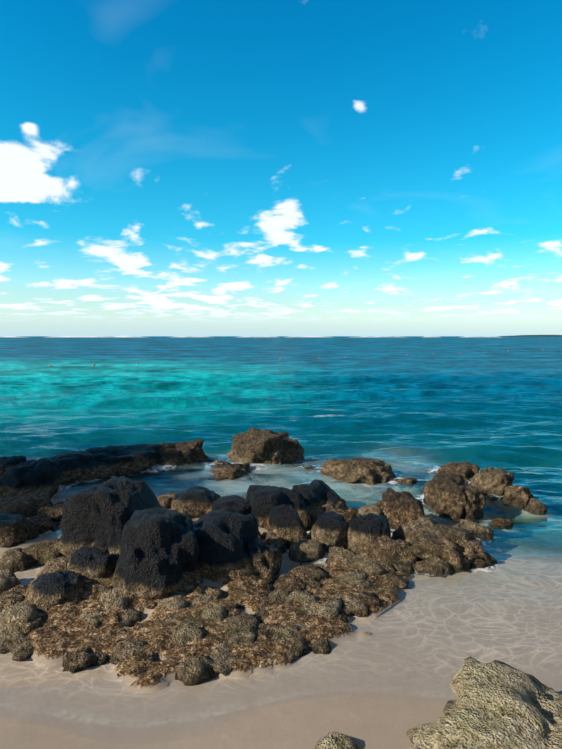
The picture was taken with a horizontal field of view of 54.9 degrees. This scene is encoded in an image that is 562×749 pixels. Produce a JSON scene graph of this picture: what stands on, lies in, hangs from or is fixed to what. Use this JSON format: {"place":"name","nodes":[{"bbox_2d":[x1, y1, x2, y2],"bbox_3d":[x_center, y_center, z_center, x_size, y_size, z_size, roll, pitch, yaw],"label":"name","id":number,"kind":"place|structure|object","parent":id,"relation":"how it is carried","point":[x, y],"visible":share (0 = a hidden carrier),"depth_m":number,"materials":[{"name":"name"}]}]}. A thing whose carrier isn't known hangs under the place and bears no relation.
{"place":"outdoors","nodes":[
{"label":"outdoors","id":0,"kind":"place"},
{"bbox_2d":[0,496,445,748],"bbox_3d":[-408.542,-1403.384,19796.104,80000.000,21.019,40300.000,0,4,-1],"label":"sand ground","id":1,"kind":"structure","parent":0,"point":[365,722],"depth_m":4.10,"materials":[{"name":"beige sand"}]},
{"bbox_2d":[0,336,561,744],"bbox_3d":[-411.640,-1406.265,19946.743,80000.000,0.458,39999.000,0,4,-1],"label":"sea water","id":2,"kind":"structure","parent":0,"point":[421,413],"depth_m":12.53,"materials":[{"name":"teal liquid"}]},
{"bbox_2d":[0,336,497,336],"bbox_3d":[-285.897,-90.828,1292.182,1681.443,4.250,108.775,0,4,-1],"label":"reef surf","id":3,"kind":"structure","parent":2,"relation":"on","point":[243,336],"depth_m":1268.44,"materials":[{"name":"liquid"}]},
{"bbox_2d":[0,428,561,748],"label":"boulders","id":4,"kind":"object","parent":2,"relation":"in","point":[140,539],"visible":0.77,"depth_m":6.02,"materials":[{"name":"brown stone"}]},
{"bbox_2d":[0,553,413,685],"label":"rubble rocks","id":5,"kind":"object","parent":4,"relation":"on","point":[296,583],"visible":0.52,"depth_m":4.64,"materials":[{"name":"brown stone"}]},
{"bbox_2d":[49,350,543,366],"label":"buoy line","id":6,"kind":"object","parent":2,"relation":"on","point":[280,359],"visible":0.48,"depth_m":56.99,"materials":[{"name":"plastic"}]},
{"bbox_2d":[0,0,561,335],"label":"sky","id":7,"kind":"structure","parent":0,"point":[168,167],"materials":[{"name":"blue"}]},
{"bbox_2d":[498,335,561,336],"bbox_3d":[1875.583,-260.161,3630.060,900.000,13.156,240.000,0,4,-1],"label":"land","id":8,"kind":"structure","parent":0,"point":[533,336],"depth_m":3529.84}
]}

